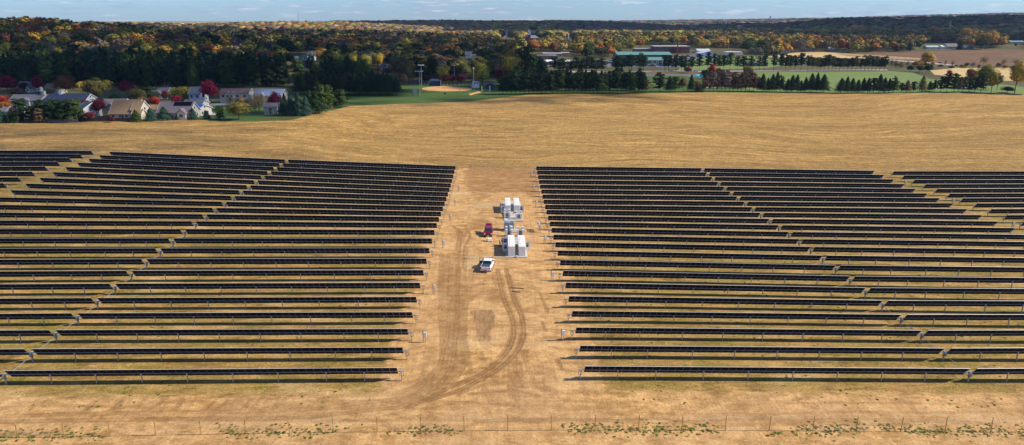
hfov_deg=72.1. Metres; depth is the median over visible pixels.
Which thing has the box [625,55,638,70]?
pine tree
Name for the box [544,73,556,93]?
pine tree
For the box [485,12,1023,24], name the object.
plain hedgerows
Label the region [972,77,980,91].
pine tree
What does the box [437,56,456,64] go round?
maple tree
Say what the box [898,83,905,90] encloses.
pine tree
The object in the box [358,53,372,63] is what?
maple tree
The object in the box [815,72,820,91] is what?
spruce tree
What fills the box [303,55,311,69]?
pine tree
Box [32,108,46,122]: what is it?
pine tree
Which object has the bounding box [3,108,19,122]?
spruce tree
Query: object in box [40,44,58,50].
maple tree
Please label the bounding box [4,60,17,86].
spruce tree
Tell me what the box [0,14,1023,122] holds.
ground
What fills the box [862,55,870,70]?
pine tree
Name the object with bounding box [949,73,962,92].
pine tree
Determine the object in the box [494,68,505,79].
maple tree
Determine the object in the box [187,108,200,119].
spruce tree
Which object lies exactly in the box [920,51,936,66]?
maple tree
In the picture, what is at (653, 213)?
solar tracker
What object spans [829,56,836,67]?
pine tree
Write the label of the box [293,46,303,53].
maple tree
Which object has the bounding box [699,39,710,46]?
maple tree
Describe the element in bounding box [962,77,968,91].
pine tree
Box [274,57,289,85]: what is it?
pine tree
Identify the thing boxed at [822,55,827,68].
pine tree
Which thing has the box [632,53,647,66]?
pine tree
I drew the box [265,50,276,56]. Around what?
maple tree
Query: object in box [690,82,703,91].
spruce tree
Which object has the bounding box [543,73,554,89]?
pine tree
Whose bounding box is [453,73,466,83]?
maple tree
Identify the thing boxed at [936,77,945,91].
pine tree
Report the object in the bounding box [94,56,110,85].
spruce tree
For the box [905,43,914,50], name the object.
pine tree
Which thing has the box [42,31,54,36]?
maple tree
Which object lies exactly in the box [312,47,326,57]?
maple tree
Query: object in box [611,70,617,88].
pine tree
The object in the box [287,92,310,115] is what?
spruce tree
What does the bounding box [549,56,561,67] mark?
pine tree
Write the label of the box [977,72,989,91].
pine tree
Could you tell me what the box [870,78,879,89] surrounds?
pine tree
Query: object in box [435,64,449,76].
maple tree
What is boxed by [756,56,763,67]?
pine tree
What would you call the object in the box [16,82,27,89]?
maple tree
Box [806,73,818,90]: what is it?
spruce tree
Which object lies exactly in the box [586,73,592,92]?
pine tree
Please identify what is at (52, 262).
solar tracker
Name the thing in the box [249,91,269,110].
bare tree
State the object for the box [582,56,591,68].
pine tree
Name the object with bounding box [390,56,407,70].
maple tree
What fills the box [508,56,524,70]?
maple tree
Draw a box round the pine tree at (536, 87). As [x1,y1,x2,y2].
[534,76,543,93]
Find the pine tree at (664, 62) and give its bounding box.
[659,55,670,65]
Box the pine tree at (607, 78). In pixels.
[603,72,610,89]
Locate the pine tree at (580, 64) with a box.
[577,58,585,68]
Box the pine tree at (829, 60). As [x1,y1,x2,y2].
[825,54,832,67]
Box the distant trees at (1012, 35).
[185,27,1023,42]
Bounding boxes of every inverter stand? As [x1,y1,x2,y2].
[504,209,509,216]
[505,226,512,236]
[516,210,521,218]
[517,226,523,234]
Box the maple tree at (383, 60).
[370,53,386,66]
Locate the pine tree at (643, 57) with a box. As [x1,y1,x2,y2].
[639,55,652,70]
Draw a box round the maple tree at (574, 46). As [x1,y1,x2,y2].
[569,42,584,52]
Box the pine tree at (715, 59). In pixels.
[710,53,718,65]
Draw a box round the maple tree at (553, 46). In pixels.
[547,42,557,49]
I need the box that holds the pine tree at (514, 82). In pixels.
[508,72,520,93]
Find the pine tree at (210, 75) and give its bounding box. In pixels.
[202,66,219,84]
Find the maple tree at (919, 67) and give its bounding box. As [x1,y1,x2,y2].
[915,66,923,71]
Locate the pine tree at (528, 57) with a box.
[517,46,538,73]
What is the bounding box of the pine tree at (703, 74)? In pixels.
[700,70,708,77]
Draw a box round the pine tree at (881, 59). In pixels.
[875,57,885,70]
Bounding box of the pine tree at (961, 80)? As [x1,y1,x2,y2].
[956,77,966,91]
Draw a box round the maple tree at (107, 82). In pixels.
[102,80,113,88]
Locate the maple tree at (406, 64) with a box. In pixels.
[398,60,416,72]
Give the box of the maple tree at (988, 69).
[974,64,998,87]
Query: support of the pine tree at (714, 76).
on the sports field at (836, 77)
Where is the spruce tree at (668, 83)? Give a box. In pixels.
[661,76,675,90]
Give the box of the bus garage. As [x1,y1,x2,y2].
[723,51,741,54]
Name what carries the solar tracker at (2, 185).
on the dirt site
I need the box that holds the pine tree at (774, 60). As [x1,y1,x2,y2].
[769,54,778,68]
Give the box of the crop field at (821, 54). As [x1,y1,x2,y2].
[769,52,937,59]
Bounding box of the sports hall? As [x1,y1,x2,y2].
[613,52,671,63]
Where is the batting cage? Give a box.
[427,80,440,85]
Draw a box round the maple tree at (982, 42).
[975,38,989,47]
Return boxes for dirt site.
[0,153,1023,444]
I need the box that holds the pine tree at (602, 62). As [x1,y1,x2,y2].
[597,58,608,68]
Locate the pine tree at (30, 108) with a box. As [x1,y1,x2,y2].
[22,106,42,119]
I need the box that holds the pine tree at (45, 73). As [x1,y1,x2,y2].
[37,63,54,85]
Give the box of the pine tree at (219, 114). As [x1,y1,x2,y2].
[213,105,225,118]
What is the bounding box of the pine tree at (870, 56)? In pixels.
[866,55,873,67]
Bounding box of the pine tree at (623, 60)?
[616,58,626,67]
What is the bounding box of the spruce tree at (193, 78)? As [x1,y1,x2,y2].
[182,58,200,86]
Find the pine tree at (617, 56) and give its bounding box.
[613,55,623,66]
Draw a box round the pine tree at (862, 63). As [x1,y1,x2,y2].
[858,58,864,69]
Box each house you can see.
[0,107,8,114]
[9,91,46,107]
[17,81,42,92]
[43,84,66,93]
[44,92,96,106]
[79,102,102,117]
[102,99,112,110]
[108,99,149,119]
[147,105,158,116]
[151,87,171,98]
[155,101,200,119]
[185,99,209,105]
[187,87,208,100]
[197,104,212,115]
[219,88,253,102]
[252,89,287,104]
[262,103,279,113]
[307,51,316,60]
[465,52,471,57]
[803,48,815,50]
[826,47,838,51]
[922,46,940,48]
[944,43,956,48]
[956,45,973,49]
[1009,40,1023,43]
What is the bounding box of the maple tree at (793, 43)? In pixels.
[790,41,795,51]
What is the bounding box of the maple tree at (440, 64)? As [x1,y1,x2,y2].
[435,60,445,72]
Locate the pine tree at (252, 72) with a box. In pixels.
[244,57,262,85]
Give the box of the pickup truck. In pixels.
[479,257,494,271]
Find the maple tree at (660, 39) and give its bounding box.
[652,36,669,44]
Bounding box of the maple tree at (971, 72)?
[965,68,977,78]
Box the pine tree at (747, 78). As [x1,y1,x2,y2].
[741,71,753,91]
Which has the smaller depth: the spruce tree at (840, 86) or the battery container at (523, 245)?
the battery container at (523, 245)
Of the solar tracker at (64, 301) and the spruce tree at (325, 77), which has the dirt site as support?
the solar tracker at (64, 301)
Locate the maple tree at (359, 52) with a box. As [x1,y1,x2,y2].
[357,51,372,61]
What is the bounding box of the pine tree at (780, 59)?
[778,53,784,65]
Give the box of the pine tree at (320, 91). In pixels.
[312,82,328,107]
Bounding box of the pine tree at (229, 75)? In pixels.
[216,59,238,83]
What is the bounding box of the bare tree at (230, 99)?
[225,94,235,103]
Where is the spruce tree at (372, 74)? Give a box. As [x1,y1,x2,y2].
[369,69,375,77]
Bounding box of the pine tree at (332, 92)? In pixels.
[330,91,338,106]
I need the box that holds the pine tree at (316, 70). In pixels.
[311,64,321,77]
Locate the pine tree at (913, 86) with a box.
[910,81,918,90]
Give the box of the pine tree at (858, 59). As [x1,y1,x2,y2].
[853,56,860,66]
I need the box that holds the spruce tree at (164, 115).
[156,106,172,120]
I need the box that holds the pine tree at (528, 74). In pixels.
[521,72,534,93]
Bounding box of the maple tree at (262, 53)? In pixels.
[256,50,270,56]
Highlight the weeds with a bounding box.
[0,245,1023,444]
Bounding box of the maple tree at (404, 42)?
[395,39,411,44]
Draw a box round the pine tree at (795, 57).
[792,55,801,64]
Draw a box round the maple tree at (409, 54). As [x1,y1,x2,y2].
[396,53,412,57]
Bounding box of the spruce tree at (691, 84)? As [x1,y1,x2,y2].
[686,75,695,89]
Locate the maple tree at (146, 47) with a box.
[140,45,151,51]
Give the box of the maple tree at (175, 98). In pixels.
[171,96,182,101]
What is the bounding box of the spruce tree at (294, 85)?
[289,75,306,92]
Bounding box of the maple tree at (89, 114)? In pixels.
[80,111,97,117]
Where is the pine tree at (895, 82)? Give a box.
[890,76,900,92]
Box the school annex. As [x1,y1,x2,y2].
[632,48,651,51]
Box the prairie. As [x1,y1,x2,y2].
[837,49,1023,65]
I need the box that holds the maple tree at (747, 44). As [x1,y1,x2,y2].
[739,37,758,51]
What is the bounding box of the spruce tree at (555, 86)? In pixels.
[543,70,559,91]
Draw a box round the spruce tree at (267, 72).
[257,55,279,85]
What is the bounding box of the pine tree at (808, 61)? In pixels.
[804,55,812,65]
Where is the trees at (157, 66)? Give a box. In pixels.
[0,20,1008,86]
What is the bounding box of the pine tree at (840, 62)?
[837,58,844,69]
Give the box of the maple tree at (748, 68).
[746,66,753,72]
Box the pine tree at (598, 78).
[594,74,601,92]
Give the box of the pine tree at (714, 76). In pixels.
[709,72,717,87]
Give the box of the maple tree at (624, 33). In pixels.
[619,31,637,36]
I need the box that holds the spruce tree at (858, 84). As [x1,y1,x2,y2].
[854,80,862,91]
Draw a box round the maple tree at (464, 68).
[454,62,470,73]
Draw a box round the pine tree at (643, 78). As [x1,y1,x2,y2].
[638,72,646,89]
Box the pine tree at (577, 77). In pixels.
[573,72,583,92]
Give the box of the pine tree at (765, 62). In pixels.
[761,55,768,66]
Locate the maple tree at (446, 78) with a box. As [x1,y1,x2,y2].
[441,75,451,83]
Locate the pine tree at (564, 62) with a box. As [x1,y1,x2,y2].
[556,58,567,68]
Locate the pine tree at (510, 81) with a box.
[505,74,514,93]
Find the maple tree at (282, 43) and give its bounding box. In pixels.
[273,38,290,50]
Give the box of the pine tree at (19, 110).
[9,98,28,121]
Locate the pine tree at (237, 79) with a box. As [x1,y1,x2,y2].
[226,62,242,85]
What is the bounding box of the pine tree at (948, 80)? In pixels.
[942,72,954,91]
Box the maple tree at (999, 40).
[992,35,1001,47]
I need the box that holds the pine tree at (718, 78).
[714,76,722,88]
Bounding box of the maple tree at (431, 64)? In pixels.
[424,56,438,78]
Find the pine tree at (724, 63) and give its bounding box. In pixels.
[721,55,728,69]
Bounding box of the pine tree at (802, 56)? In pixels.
[799,53,806,65]
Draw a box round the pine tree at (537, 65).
[531,54,541,73]
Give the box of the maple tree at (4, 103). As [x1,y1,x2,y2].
[0,100,13,107]
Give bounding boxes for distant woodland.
[77,14,1023,37]
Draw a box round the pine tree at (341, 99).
[333,89,350,106]
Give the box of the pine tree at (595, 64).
[591,60,601,70]
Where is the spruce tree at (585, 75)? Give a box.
[578,69,592,92]
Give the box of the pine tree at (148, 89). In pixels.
[139,86,160,98]
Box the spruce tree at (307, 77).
[304,71,312,90]
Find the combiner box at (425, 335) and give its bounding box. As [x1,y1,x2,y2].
[423,332,426,341]
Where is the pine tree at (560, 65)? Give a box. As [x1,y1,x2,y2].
[556,59,566,68]
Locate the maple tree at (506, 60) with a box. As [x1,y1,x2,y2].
[501,55,513,70]
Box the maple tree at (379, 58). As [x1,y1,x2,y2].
[373,52,383,65]
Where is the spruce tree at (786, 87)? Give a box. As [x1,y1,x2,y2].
[783,78,792,91]
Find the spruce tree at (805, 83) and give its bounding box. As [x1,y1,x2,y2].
[802,77,810,90]
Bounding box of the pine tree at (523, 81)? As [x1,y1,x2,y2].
[519,74,527,93]
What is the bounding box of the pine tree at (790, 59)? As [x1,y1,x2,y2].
[787,55,795,65]
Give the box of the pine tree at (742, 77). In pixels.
[738,72,746,91]
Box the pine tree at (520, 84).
[516,76,524,90]
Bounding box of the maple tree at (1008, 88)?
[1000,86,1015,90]
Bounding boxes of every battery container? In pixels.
[501,198,510,212]
[502,235,514,255]
[513,198,523,212]
[518,235,529,255]
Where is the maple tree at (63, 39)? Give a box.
[57,34,70,44]
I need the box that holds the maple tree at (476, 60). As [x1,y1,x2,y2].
[467,55,487,70]
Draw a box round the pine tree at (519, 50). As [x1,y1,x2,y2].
[515,49,525,71]
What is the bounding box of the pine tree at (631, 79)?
[626,70,635,89]
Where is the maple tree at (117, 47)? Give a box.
[106,44,124,51]
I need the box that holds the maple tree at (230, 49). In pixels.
[220,46,234,51]
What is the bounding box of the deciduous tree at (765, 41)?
[754,39,773,53]
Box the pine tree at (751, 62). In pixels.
[747,56,755,66]
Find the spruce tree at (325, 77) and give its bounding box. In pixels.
[320,74,327,87]
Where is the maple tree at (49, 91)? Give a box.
[44,88,54,93]
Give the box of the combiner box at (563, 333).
[561,329,564,340]
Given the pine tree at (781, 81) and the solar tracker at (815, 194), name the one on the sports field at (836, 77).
the pine tree at (781, 81)
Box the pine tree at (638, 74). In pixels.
[634,70,646,88]
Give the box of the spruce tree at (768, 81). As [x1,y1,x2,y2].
[766,77,771,89]
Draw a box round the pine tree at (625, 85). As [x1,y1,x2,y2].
[620,72,630,89]
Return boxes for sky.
[0,0,1023,21]
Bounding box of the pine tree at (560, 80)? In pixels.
[556,71,565,88]
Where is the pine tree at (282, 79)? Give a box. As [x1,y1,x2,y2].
[273,66,292,86]
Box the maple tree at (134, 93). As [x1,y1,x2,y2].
[125,88,147,98]
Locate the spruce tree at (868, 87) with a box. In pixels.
[862,77,873,92]
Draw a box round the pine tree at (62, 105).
[52,100,70,120]
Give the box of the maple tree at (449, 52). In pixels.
[442,49,456,60]
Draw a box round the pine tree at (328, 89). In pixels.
[322,85,337,108]
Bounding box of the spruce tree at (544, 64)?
[540,58,549,72]
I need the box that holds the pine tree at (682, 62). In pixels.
[677,55,687,69]
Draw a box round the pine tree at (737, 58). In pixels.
[733,56,740,66]
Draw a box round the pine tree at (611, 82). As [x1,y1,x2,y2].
[604,71,615,92]
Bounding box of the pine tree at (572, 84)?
[568,76,578,89]
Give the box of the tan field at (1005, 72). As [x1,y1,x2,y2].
[930,68,1012,80]
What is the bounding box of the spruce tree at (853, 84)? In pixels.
[847,78,858,92]
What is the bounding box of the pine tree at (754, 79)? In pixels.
[751,75,760,91]
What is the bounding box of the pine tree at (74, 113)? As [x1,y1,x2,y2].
[63,98,84,118]
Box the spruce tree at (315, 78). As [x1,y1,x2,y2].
[309,75,318,92]
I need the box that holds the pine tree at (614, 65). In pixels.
[609,57,621,69]
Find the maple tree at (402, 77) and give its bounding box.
[397,73,407,81]
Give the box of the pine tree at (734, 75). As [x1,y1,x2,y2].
[730,72,736,90]
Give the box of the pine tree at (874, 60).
[870,56,877,66]
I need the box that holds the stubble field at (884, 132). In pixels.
[0,92,1023,172]
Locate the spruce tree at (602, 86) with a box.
[591,72,608,92]
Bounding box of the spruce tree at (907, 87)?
[900,80,911,91]
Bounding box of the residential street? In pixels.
[209,103,227,105]
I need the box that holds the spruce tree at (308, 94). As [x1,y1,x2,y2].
[305,89,312,101]
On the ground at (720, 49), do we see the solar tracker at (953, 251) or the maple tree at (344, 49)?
the maple tree at (344, 49)
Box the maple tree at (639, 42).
[636,39,644,45]
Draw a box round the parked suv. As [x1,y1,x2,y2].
[484,223,492,236]
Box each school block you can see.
[532,54,556,59]
[542,53,561,56]
[561,52,569,55]
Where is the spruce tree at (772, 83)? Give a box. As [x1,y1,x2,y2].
[767,74,780,90]
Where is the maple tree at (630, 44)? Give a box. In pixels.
[626,42,634,49]
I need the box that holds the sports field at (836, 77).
[704,71,1023,93]
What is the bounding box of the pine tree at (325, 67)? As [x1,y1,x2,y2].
[318,56,335,79]
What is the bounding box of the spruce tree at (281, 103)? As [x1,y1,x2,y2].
[276,97,286,114]
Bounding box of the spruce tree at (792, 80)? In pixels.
[785,75,800,91]
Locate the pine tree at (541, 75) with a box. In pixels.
[535,73,548,93]
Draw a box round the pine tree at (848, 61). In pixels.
[846,58,851,66]
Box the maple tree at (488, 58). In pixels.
[483,56,495,70]
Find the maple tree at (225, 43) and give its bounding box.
[222,41,233,45]
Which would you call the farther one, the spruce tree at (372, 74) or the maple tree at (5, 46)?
the maple tree at (5, 46)
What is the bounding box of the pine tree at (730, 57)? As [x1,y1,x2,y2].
[727,52,734,64]
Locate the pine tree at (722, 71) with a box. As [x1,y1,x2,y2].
[718,69,727,87]
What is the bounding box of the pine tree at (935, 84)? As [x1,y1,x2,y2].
[932,80,939,90]
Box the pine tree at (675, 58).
[670,54,681,66]
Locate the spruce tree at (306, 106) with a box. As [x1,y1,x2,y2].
[297,95,313,115]
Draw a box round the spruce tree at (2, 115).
[0,110,6,122]
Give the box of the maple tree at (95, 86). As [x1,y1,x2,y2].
[79,77,110,96]
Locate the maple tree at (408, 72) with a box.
[402,66,414,82]
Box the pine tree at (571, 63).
[565,59,576,69]
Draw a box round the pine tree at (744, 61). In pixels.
[739,56,748,66]
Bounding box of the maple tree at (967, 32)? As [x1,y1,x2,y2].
[958,28,978,44]
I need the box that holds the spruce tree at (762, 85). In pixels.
[756,73,768,90]
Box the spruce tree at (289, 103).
[282,94,299,114]
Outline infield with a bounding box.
[422,86,471,90]
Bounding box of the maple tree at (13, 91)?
[5,87,27,94]
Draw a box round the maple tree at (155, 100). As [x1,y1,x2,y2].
[149,96,160,104]
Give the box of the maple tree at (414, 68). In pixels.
[409,65,417,75]
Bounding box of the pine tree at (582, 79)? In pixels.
[576,70,587,92]
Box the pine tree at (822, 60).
[816,57,824,66]
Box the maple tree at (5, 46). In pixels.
[0,42,12,52]
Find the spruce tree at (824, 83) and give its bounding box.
[816,74,833,92]
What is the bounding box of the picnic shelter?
[485,82,494,88]
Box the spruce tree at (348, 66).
[339,55,354,76]
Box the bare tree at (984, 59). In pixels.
[979,55,988,64]
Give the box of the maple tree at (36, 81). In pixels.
[29,76,43,89]
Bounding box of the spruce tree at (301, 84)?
[294,71,309,94]
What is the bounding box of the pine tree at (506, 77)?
[503,75,510,90]
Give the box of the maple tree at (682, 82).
[678,77,687,91]
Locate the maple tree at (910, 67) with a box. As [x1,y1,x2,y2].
[907,65,914,71]
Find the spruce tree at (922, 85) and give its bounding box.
[916,75,929,90]
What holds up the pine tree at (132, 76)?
on the ground at (720, 49)
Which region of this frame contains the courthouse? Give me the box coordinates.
[525,30,538,40]
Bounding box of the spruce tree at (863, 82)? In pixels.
[860,77,866,91]
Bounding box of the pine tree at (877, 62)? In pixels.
[874,56,879,70]
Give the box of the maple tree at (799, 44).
[794,39,807,50]
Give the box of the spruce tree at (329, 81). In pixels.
[324,75,336,92]
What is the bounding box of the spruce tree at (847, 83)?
[840,76,851,91]
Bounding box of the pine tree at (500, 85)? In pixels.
[496,76,507,93]
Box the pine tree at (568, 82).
[565,74,572,89]
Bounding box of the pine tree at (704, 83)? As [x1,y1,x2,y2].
[701,76,709,88]
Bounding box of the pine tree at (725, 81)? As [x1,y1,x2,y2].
[718,72,732,89]
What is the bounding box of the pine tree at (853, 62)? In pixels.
[849,57,856,66]
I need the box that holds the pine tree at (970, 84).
[965,78,975,91]
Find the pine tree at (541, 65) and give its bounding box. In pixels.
[536,59,543,71]
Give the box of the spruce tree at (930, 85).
[926,81,933,89]
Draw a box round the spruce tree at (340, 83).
[331,76,350,92]
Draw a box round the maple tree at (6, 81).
[0,75,16,89]
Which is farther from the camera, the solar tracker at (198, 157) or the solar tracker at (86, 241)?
the solar tracker at (198, 157)
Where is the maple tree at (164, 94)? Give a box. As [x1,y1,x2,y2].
[161,90,168,98]
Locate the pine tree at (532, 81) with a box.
[528,73,539,90]
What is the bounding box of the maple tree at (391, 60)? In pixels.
[387,56,402,64]
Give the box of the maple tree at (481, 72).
[471,62,491,86]
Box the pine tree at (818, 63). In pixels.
[813,57,823,66]
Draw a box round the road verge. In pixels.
[568,70,886,73]
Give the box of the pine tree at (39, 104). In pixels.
[30,99,50,117]
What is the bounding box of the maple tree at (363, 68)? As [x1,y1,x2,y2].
[353,62,375,75]
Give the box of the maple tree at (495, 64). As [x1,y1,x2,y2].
[486,58,506,74]
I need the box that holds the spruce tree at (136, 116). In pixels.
[125,109,143,122]
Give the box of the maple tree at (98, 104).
[89,98,106,115]
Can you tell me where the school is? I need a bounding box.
[650,44,689,52]
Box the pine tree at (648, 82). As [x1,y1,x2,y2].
[639,79,653,91]
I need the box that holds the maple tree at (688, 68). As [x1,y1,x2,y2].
[683,67,691,70]
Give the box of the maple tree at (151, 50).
[144,47,156,55]
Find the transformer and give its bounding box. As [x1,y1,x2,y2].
[493,220,516,232]
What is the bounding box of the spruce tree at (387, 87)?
[380,72,395,91]
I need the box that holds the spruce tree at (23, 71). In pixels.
[13,58,33,86]
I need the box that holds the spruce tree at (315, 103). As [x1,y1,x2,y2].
[308,90,325,113]
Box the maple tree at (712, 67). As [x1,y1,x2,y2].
[707,63,716,71]
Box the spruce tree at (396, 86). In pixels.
[386,77,405,94]
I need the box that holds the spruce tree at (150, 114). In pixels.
[141,108,159,121]
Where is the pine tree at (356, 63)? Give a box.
[351,61,361,69]
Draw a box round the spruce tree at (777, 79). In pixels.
[773,71,782,89]
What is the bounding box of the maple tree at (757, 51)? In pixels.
[749,47,763,56]
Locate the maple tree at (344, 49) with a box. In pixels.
[338,44,347,52]
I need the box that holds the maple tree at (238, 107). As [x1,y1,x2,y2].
[225,100,251,119]
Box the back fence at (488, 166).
[7,147,992,172]
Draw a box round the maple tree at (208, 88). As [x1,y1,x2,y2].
[198,79,219,103]
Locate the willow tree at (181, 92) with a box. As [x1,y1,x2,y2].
[165,86,189,101]
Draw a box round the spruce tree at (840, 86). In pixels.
[832,78,847,92]
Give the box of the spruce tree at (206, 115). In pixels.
[202,110,211,119]
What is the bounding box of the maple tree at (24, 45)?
[10,42,30,50]
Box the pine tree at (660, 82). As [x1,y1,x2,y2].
[652,72,669,91]
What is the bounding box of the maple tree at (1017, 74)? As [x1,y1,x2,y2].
[1009,61,1023,93]
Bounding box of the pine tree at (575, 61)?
[572,57,579,68]
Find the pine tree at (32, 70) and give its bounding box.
[24,61,42,83]
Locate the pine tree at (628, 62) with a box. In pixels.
[624,54,636,66]
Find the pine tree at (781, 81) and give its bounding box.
[779,75,784,91]
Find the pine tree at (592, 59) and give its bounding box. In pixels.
[587,57,600,69]
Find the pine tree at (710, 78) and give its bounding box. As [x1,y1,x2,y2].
[707,75,714,87]
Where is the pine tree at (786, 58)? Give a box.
[782,53,791,69]
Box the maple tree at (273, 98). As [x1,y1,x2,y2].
[267,91,280,102]
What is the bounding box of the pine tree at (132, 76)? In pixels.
[123,62,140,84]
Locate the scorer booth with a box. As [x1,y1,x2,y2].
[471,80,478,87]
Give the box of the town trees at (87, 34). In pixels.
[0,16,1010,61]
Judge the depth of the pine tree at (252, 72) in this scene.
528.20 m
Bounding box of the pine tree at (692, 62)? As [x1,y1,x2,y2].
[688,57,696,66]
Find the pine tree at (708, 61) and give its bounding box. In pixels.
[705,52,711,64]
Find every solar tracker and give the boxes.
[0,150,94,157]
[0,154,84,158]
[0,158,72,163]
[0,162,61,168]
[0,166,48,171]
[0,172,36,178]
[0,177,22,184]
[0,183,7,189]
[0,197,225,206]
[0,205,216,213]
[0,212,205,220]
[0,220,195,228]
[0,229,184,237]
[0,238,172,247]
[0,248,160,257]
[0,259,146,268]
[0,270,132,281]
[0,283,115,294]
[0,298,98,309]
[0,313,78,324]
[0,330,56,342]
[0,349,32,361]
[4,367,403,383]
[11,190,234,201]
[25,183,241,194]
[32,347,408,361]
[39,177,249,189]
[53,172,257,184]
[56,328,413,341]
[66,167,263,179]
[77,162,270,175]
[78,312,417,324]
[88,158,275,170]
[97,297,421,308]
[99,155,281,166]
[110,152,287,162]
[115,282,424,293]
[131,270,427,280]
[146,258,430,268]
[160,248,433,257]
[172,238,435,247]
[184,229,437,237]
[195,221,440,231]
[206,214,441,225]
[217,208,444,219]
[225,202,445,211]
[235,196,446,205]
[243,190,449,204]
[249,185,450,196]
[258,180,452,191]
[264,175,452,189]
[271,171,454,183]
[277,167,455,177]
[281,163,456,174]
[288,159,457,169]
[533,166,701,171]
[534,170,706,175]
[536,175,712,181]
[537,180,717,185]
[538,184,723,190]
[539,189,729,195]
[540,194,736,201]
[540,199,744,206]
[542,205,751,211]
[543,210,759,217]
[545,215,769,224]
[547,221,777,230]
[548,228,788,238]
[549,234,798,244]
[551,242,810,254]
[553,250,822,263]
[557,260,835,273]
[558,270,849,285]
[561,282,865,298]
[564,296,882,311]
[567,311,900,325]
[570,327,921,342]
[574,345,944,360]
[578,366,969,381]
[701,168,873,174]
[707,172,883,178]
[713,177,893,183]
[718,182,903,187]
[724,186,914,192]
[731,191,926,197]
[737,196,939,202]
[744,201,952,207]
[752,207,966,214]
[761,213,981,220]
[769,219,997,226]
[778,225,1014,233]
[788,232,1023,240]
[798,239,1023,248]
[810,247,1023,256]
[822,255,1023,266]
[835,265,1023,276]
[849,276,1023,287]
[865,288,1023,300]
[881,300,1023,312]
[890,171,1023,174]
[899,314,1023,326]
[900,175,1023,181]
[911,179,1023,185]
[920,330,1023,342]
[922,184,1023,189]
[933,188,1023,195]
[942,348,1023,360]
[946,193,1023,198]
[958,198,1023,203]
[967,368,1023,381]
[972,203,1023,210]
[987,209,1023,216]
[1002,215,1023,222]
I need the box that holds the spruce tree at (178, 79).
[169,64,185,86]
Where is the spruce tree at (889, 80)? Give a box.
[887,78,894,92]
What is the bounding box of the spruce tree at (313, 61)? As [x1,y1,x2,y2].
[308,56,315,76]
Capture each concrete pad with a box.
[503,201,522,221]
[505,237,527,257]
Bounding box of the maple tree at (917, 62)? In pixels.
[912,60,923,64]
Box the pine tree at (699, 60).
[695,54,704,66]
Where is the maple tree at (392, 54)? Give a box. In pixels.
[385,51,399,62]
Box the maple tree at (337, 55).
[332,53,353,59]
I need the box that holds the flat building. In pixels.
[293,59,306,66]
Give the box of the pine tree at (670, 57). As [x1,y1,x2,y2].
[664,55,673,70]
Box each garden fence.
[18,118,46,121]
[47,119,77,121]
[77,118,131,120]
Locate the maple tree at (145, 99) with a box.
[136,97,151,103]
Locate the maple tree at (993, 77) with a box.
[985,71,1002,93]
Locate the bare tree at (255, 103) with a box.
[246,93,261,110]
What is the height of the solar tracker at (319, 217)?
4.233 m
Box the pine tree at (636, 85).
[629,74,637,89]
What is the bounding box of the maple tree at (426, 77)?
[422,74,430,80]
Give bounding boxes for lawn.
[194,76,703,121]
[678,56,806,70]
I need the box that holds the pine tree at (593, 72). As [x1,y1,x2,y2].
[590,69,597,92]
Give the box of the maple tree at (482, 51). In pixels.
[475,47,487,57]
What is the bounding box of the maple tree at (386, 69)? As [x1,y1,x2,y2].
[381,67,392,72]
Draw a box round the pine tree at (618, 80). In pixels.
[614,71,622,88]
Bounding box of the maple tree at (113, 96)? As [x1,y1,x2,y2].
[107,93,120,98]
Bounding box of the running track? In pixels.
[646,74,700,77]
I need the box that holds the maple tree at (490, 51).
[483,47,495,55]
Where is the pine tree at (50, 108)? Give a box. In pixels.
[41,99,60,120]
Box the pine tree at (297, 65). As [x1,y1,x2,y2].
[291,58,306,82]
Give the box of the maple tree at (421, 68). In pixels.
[415,62,425,76]
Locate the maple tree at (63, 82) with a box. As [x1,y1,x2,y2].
[48,74,75,93]
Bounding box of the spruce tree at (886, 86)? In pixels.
[882,77,890,91]
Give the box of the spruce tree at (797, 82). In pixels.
[793,75,801,90]
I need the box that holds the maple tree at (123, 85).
[116,80,133,96]
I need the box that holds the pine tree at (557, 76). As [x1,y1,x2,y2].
[555,71,559,88]
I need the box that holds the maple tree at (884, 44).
[879,41,887,47]
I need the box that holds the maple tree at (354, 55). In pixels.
[347,53,357,60]
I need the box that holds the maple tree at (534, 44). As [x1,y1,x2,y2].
[528,39,541,51]
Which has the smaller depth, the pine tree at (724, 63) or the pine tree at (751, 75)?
the pine tree at (751, 75)
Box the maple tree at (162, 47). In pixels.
[154,45,175,57]
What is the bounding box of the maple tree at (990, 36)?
[975,30,999,48]
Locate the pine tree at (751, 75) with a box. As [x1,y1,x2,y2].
[747,71,757,91]
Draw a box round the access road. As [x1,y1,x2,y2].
[569,70,854,71]
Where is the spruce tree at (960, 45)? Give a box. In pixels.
[957,41,963,49]
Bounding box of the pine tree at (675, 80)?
[670,76,683,88]
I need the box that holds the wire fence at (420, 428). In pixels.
[14,415,1023,437]
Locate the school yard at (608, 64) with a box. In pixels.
[547,55,722,66]
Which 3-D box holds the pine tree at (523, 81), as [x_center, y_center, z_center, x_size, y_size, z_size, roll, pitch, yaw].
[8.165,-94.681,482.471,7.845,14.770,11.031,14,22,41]
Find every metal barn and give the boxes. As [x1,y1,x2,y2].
[694,49,710,51]
[696,50,717,55]
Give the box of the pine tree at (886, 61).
[881,56,889,67]
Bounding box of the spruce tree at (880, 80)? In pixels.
[873,74,886,92]
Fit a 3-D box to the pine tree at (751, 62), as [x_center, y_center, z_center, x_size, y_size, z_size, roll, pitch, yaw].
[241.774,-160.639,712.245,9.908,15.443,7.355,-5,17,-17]
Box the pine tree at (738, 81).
[731,76,742,91]
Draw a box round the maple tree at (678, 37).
[671,34,684,43]
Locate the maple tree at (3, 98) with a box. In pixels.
[0,95,9,102]
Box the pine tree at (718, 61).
[716,55,722,65]
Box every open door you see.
[502,237,507,242]
[502,243,507,251]
[519,205,523,212]
[525,241,529,249]
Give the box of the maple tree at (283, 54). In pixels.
[267,50,286,58]
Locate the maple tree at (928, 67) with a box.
[923,64,933,70]
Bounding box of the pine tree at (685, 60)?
[681,56,689,67]

